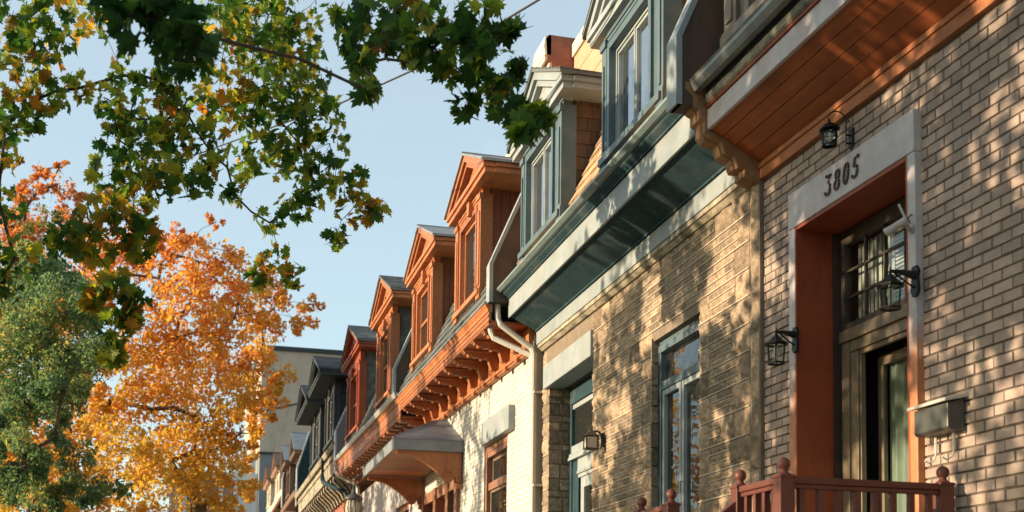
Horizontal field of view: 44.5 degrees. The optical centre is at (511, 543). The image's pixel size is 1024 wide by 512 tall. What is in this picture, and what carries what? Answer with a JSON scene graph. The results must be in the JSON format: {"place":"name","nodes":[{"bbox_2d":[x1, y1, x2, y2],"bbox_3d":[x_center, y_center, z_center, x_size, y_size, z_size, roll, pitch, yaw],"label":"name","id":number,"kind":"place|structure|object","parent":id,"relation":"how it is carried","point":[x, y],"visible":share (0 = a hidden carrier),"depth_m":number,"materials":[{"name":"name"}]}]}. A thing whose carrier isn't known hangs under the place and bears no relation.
{"place":"outdoors","nodes":[
{"label":"outdoors","id":0,"kind":"place"},
{"bbox_2d":[168,442,257,511],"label":"white building","id":1,"kind":"structure","parent":0,"point":[253,507],"depth_m":89.67,"materials":[{"name":"paint"}]},
{"bbox_2d":[262,453,286,511],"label":"pink house","id":2,"kind":"structure","parent":0,"point":[274,483],"depth_m":64.44,"materials":[{"name":"metal"}]},
{"bbox_2d":[244,345,342,511],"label":"end building","id":3,"kind":"structure","parent":0,"point":[277,436],"depth_m":89.82,"materials":[{"name":"concrete"}]},
{"bbox_2d":[280,431,309,511],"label":"brown house","id":4,"kind":"structure","parent":0,"point":[295,461],"depth_m":49.87,"materials":[{"name":"red brick"}]},
{"bbox_2d":[0,0,590,511],"label":"sky","id":5,"kind":"structure","parent":0,"point":[410,144],"materials":[{"name":"blue"}]},
{"bbox_2d":[294,356,369,511],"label":"dark house","id":6,"kind":"structure","parent":0,"point":[321,406],"depth_m":38.21,"materials":[{"name":"slate"},{"name":"dark grey painted wood"},{"name":"pale stone"}]},
{"bbox_2d":[333,275,424,511],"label":"painted house","id":7,"kind":"structure","parent":0,"point":[375,362],"depth_m":27.35,"materials":[{"name":"orange wood"}]},
{"bbox_2d":[343,472,363,511],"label":"bell lantern","id":8,"kind":"object","parent":7,"relation":"attached to","point":[353,499],"visible":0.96,"depth_m":25.05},
{"bbox_2d":[399,504,408,511],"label":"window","id":9,"kind":"structure","parent":7,"relation":"in","point":[405,508],"depth_m":26.75,"materials":[{"name":"orange wood"}]},
{"bbox_2d":[633,457,955,511],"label":"balcony","id":10,"kind":"structure","parent":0,"point":[782,485],"depth_m":7.12,"materials":[{"name":"brown wood"}]},
{"label":"ground","id":11,"kind":"structure","parent":0,"visible":0},
{"bbox_2d":[0,266,86,509],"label":"maple tree","id":12,"kind":"object","parent":11,"relation":"on","point":[36,438],"visible":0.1,"depth_m":26.87,"materials":[{"name":"green leaf"},{"name":"brown bark"}]},
{"bbox_2d":[19,202,67,504],"bbox_3d":[-13.112,-2.814,34.262,2.207,13.613,1.624,-2,-5,32],"label":"pale tree","id":13,"kind":"object","parent":11,"relation":"on","point":[28,228],"visible":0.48,"depth_m":35.04,"materials":[{"name":"brown plant"}]},
{"bbox_2d":[0,159,100,505],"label":"maple tree","id":14,"kind":"object","parent":11,"relation":"on","point":[41,189],"visible":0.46,"depth_m":39.82,"materials":[{"name":"brown plant"}]},
{"bbox_2d":[0,238,133,511],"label":"ash tree","id":15,"kind":"object","parent":11,"relation":"on","point":[59,380],"visible":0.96,"depth_m":22.85,"materials":[{"name":"green plant"}]},
{"bbox_2d":[0,212,325,511],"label":"maple tree","id":16,"kind":"object","parent":11,"relation":"on","point":[144,451],"visible":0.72,"depth_m":32.65,"materials":[{"name":"brown plant"}]},
{"bbox_2d":[0,0,559,370],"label":"maple tree","id":17,"kind":"object","parent":11,"relation":"on","point":[183,40],"visible":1,"depth_m":10.23,"materials":[{"name":"green plant"}]},
{"bbox_2d":[361,151,543,511],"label":"painted house","id":18,"kind":"structure","parent":11,"relation":"on","point":[465,390],"depth_m":18.72,"materials":[{"name":"orange wood"}]},
{"bbox_2d":[485,435,507,511],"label":"window","id":19,"kind":"structure","parent":18,"relation":"in","point":[496,454],"depth_m":18.44,"materials":[{"name":"red paint"}]},
{"bbox_2d":[487,0,765,511],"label":"stone house","id":20,"kind":"structure","parent":11,"relation":"on","point":[631,287],"depth_m":11.99,"materials":[{"name":"beige stone"}]},
{"bbox_2d":[92,0,539,191],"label":"overhead wire","id":21,"kind":"object","parent":20,"relation":"attached to","point":[507,18],"visible":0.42,"depth_m":14.27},
{"bbox_2d":[581,474,592,511],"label":"door","id":22,"kind":"structure","parent":20,"relation":"in","point":[586,488],"depth_m":15.19,"materials":[{"name":"white glass"}]},
{"bbox_2d":[583,430,605,449],"bbox_3d":[0.887,-1.122,13.479,0.242,0.215,0.114,2,-4,-15],"label":"square lantern","id":23,"kind":"object","parent":20,"relation":"attached to","point":[590,439],"visible":1,"depth_m":13.44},
{"bbox_2d":[657,318,699,511],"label":"window","id":24,"kind":"structure","parent":20,"relation":"in","point":[678,354],"depth_m":11.52,"materials":[{"name":"blue glass"}]},
{"bbox_2d":[689,0,1023,511],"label":"brick house","id":25,"kind":"structure","parent":11,"relation":"on","point":[925,98],"depth_m":8.21,"materials":[{"name":"brown brick"}]},
{"bbox_2d":[765,327,798,365],"bbox_3d":[1.948,-1.441,9.073,0.257,0.285,0.159,2,-4,-15],"label":"wall lantern","id":26,"kind":"object","parent":25,"relation":"attached to","point":[775,342],"depth_m":9.07,"materials":[{"name":"black metal"}]},
{"bbox_2d":[819,111,853,151],"bbox_3d":[2.205,-2.785,8.490,0.249,0.328,0.155,2,-4,-15],"label":"barrel lantern","id":27,"kind":"object","parent":25,"relation":"attached to","point":[829,128],"visible":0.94,"depth_m":8.50,"materials":[{"name":"black metal"}]},
{"bbox_2d":[841,204,906,331],"bbox_3d":[2.666,-1.937,8.582,0.130,0.688,1.360,2,-4,-15],"label":"transom window","id":28,"kind":"structure","parent":25,"relation":"in","point":[881,252],"depth_m":8.94,"materials":[{"name":"clear glass"}]},
{"bbox_2d":[878,347,908,511],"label":"door","id":29,"kind":"structure","parent":25,"relation":"in","point":[897,361],"depth_m":8.91,"materials":[{"name":"clear glass"}]},
{"bbox_2d":[876,265,920,311],"bbox_3d":[2.341,-1.561,7.610,0.277,0.285,0.159,2,-4,-15],"label":"wall lantern","id":30,"kind":"object","parent":25,"relation":"attached to","point":[890,283],"depth_m":7.61,"materials":[{"name":"black metal"}]},
{"bbox_2d":[883,204,914,235],"bbox_3d":[2.384,-1.984,7.664,0.204,0.191,0.137,2,-4,-15],"label":"security camera","id":31,"kind":"object","parent":25,"relation":"attached to","point":[904,221],"visible":1,"depth_m":7.64,"materials":[{"name":"plastic"}]},
{"bbox_2d":[907,393,967,464],"bbox_3d":[2.495,-0.668,7.349,0.153,0.382,0.385,2,-4,-15],"label":"mailbox","id":32,"kind":"object","parent":25,"relation":"attached to","point":[939,417],"visible":1,"depth_m":7.27,"materials":[{"name":"grey metal"}]}
]}

